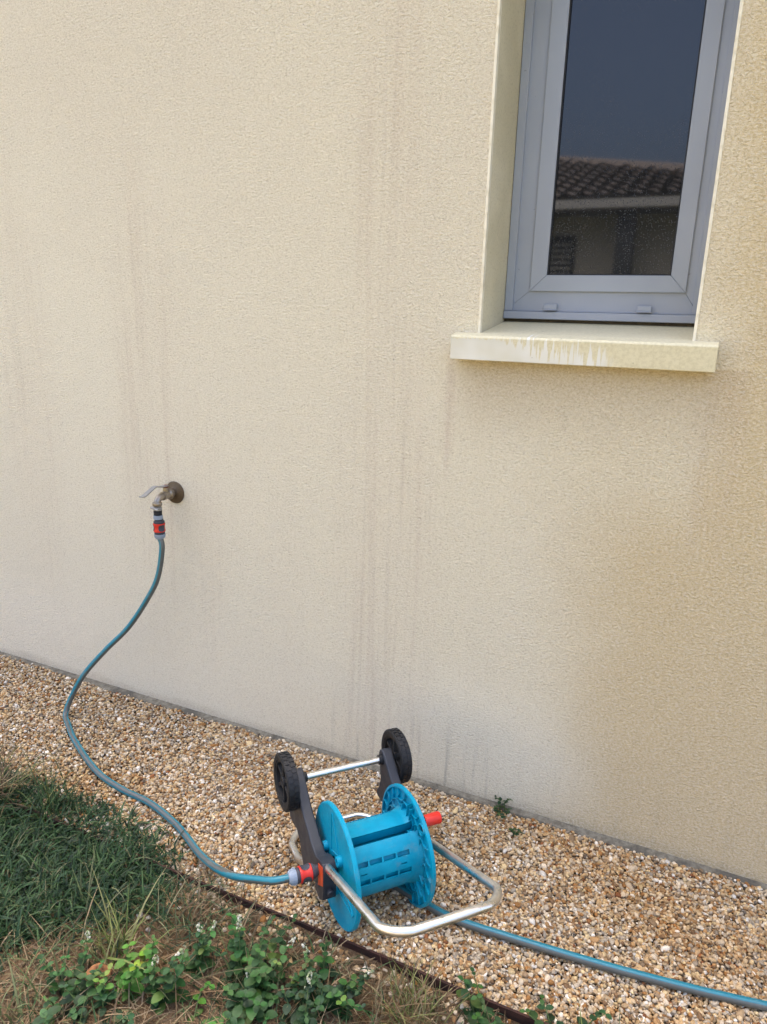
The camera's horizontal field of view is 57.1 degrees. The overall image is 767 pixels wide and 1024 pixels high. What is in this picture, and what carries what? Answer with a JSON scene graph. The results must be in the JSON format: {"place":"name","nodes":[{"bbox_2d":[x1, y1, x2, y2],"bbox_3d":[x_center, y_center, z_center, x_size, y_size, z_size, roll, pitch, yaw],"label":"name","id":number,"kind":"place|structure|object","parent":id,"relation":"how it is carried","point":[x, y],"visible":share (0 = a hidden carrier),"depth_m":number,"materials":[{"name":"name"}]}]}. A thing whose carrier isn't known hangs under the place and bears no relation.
{"place":"outdoors","nodes":[
{"label":"outdoors","id":0,"kind":"place"},
{"bbox_2d":[0,809,613,1023],"bbox_3d":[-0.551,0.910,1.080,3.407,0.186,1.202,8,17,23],"label":"dry grass","id":1,"kind":"structure","parent":0,"point":[211,977],"depth_m":1.37,"materials":[{"name":"brown plant"}]},
{"bbox_2d":[0,715,60,816],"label":"grass tuft","id":2,"kind":"object","parent":1,"relation":"on","point":[2,781],"visible":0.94,"depth_m":1.87,"materials":[{"name":"green plant"}]},
{"bbox_2d":[0,919,84,1023],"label":"grass tuft","id":3,"kind":"object","parent":1,"relation":"on","point":[19,1006],"visible":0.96,"depth_m":1.30,"materials":[{"name":"green plant"}]},
{"bbox_2d":[32,930,112,1023],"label":"mint plant","id":4,"kind":"object","parent":1,"relation":"on","point":[75,991],"visible":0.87,"depth_m":1.33,"materials":[{"name":"green plant"}]},
{"bbox_2d":[58,984,133,1023],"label":"mint plant","id":5,"kind":"object","parent":1,"relation":"on","point":[74,1014],"visible":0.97,"depth_m":1.29,"materials":[{"name":"green plant"}]},
{"bbox_2d":[85,963,112,976],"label":"dead leaf","id":6,"kind":"object","parent":1,"relation":"on","point":[104,968],"visible":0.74,"depth_m":1.35,"materials":[{"name":"brown plant"}]},
{"bbox_2d":[55,863,174,978],"bbox_3d":[-0.513,0.819,1.437,0.226,0.143,0.231,3,16,6],"label":"grass tuft","id":7,"kind":"object","parent":1,"relation":"on","point":[111,939],"visible":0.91,"depth_m":1.43,"materials":[{"name":"green plant"}]},
{"bbox_2d":[93,934,158,1003],"bbox_3d":[-0.483,0.875,1.340,0.088,0.105,0.119,8,17,23],"label":"mint plant","id":8,"kind":"object","parent":1,"relation":"on","point":[126,977],"visible":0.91,"depth_m":1.34,"materials":[{"name":"green plant"}]},
{"bbox_2d":[141,944,190,1017],"bbox_3d":[-0.407,0.871,1.321,0.090,0.128,0.059,-5,17,-22],"label":"mint plant","id":9,"kind":"object","parent":1,"relation":"on","point":[168,986],"visible":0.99,"depth_m":1.32,"materials":[{"name":"green plant"}]},
{"bbox_2d":[112,846,264,963],"bbox_3d":[-0.422,0.825,1.510,0.339,0.092,0.316,0,16,-6],"label":"grass tuft","id":10,"kind":"object","parent":1,"relation":"on","point":[190,902],"visible":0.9,"depth_m":1.51,"materials":[{"name":"green plant"}]},
{"bbox_2d":[184,920,216,980],"bbox_3d":[-0.358,0.855,1.394,0.054,0.120,0.078,13,19,35],"label":"mint plant","id":11,"kind":"object","parent":1,"relation":"on","point":[201,953],"visible":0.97,"depth_m":1.39,"materials":[{"name":"green plant"}]},
{"bbox_2d":[187,981,229,1023],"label":"mint plant","id":12,"kind":"object","parent":1,"relation":"on","point":[199,1001],"visible":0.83,"depth_m":1.31,"materials":[{"name":"green plant"}]},
{"bbox_2d":[205,912,307,1023],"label":"mint plant","id":13,"kind":"object","parent":1,"relation":"on","point":[253,997],"visible":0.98,"depth_m":1.33,"materials":[{"name":"green plant"}]},
{"bbox_2d":[275,968,329,1023],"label":"mint plant","id":14,"kind":"object","parent":1,"relation":"on","point":[301,1014],"visible":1,"depth_m":1.30,"materials":[{"name":"green plant"}]},
{"bbox_2d":[0,744,609,1023],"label":"grass","id":15,"kind":"structure","parent":1,"relation":"on","point":[26,894],"depth_m":1.59,"materials":[{"name":"green plant"}]},
{"bbox_2d":[7,732,111,827],"bbox_3d":[-0.832,0.674,1.747,0.256,0.220,0.234,8,17,23],"label":"grass tuft","id":16,"kind":"object","parent":15,"relation":"on","point":[48,796],"visible":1,"depth_m":1.79,"materials":[{"name":"green plant"}]},
{"bbox_2d":[285,936,373,1019],"bbox_3d":[-0.105,0.897,1.322,0.172,0.094,0.125,15,20,39],"label":"mint plant","id":17,"kind":"object","parent":1,"relation":"on","point":[333,996],"visible":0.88,"depth_m":1.32,"materials":[{"name":"green plant"}]},
{"bbox_2d":[357,936,483,1023],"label":"grass tuft","id":18,"kind":"object","parent":1,"relation":"on","point":[417,1000],"visible":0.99,"depth_m":1.32,"materials":[{"name":"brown plant"}]},
{"bbox_2d":[456,967,504,1023],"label":"weed","id":19,"kind":"object","parent":1,"relation":"on","point":[477,1002],"visible":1,"depth_m":1.30,"materials":[{"name":"green plant"}]},
{"bbox_2d":[555,998,619,1023],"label":"grass tuft","id":20,"kind":"object","parent":1,"relation":"on","point":[581,1018],"visible":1,"depth_m":1.28,"materials":[{"name":"green plant"}]},
{"bbox_2d":[0,654,766,1023],"bbox_3d":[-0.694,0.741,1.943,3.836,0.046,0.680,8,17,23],"label":"gravel","id":21,"kind":"structure","parent":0,"point":[532,892],"depth_m":1.64,"materials":[{"name":"beige gravel"}]},
{"bbox_2d":[63,519,317,885],"bbox_3d":[-0.557,0.440,1.772,0.303,0.657,1.131,-10,19,-35],"label":"garden hose","id":22,"kind":"object","parent":21,"relation":"on","point":[303,874],"visible":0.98,"depth_m":1.86,"materials":[{"name":"plastic"}]},
{"bbox_2d":[273,728,501,937],"bbox_3d":[-0.010,0.733,1.491,0.304,0.284,0.596,-4,17,-24],"label":"hose reel","id":23,"kind":"object","parent":21,"relation":"on","point":[393,844],"visible":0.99,"depth_m":1.49,"materials":[{"name":"teal plastic"}]},
{"bbox_2d":[493,795,512,819],"bbox_3d":[0.310,0.779,1.836,0.048,0.045,0.081,5,16,12],"label":"seedling","id":24,"kind":"object","parent":21,"relation":"on","point":[500,807],"visible":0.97,"depth_m":1.85,"materials":[{"name":"green plant"}]},
{"bbox_2d":[509,828,524,839],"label":"seedling","id":25,"kind":"object","parent":21,"relation":"on","point":[514,832],"visible":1,"depth_m":1.76,"materials":[{"name":"green plant"}]},
{"bbox_2d":[520,994,611,1023],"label":"weed","id":26,"kind":"object","parent":21,"relation":"on","point":[533,1014],"visible":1,"depth_m":1.29,"materials":[{"name":"green plant"}]},
{"bbox_2d":[392,885,766,1010],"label":"garden hose","id":27,"kind":"object","parent":21,"relation":"on","point":[693,989],"visible":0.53,"depth_m":1.40,"materials":[{"name":"plastic"}]},
{"label":"ground","id":28,"kind":"structure","parent":0,"visible":0},
{"bbox_2d":[0,796,548,1023],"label":"garden edging","id":29,"kind":"object","parent":28,"relation":"on","point":[514,1015],"visible":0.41,"depth_m":1.44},
{"bbox_2d":[0,0,766,898],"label":"house","id":30,"kind":"structure","parent":28,"relation":"on","point":[410,356],"depth_m":1.72,"materials":[{"name":"paint"}]},
{"bbox_2d":[139,481,183,519],"bbox_3d":[-0.647,-0.029,2.032,0.067,0.099,0.143,8,17,23],"label":"garden tap","id":31,"kind":"object","parent":30,"relation":"attached to","point":[173,491],"visible":1,"depth_m":2.04,"materials":[{"name":"silver metal"}]},
{"bbox_2d":[503,0,739,326],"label":"window","id":32,"kind":"structure","parent":30,"relation":"in","point":[622,103],"depth_m":1.59,"materials":[{"name":"plastic"}]}
]}

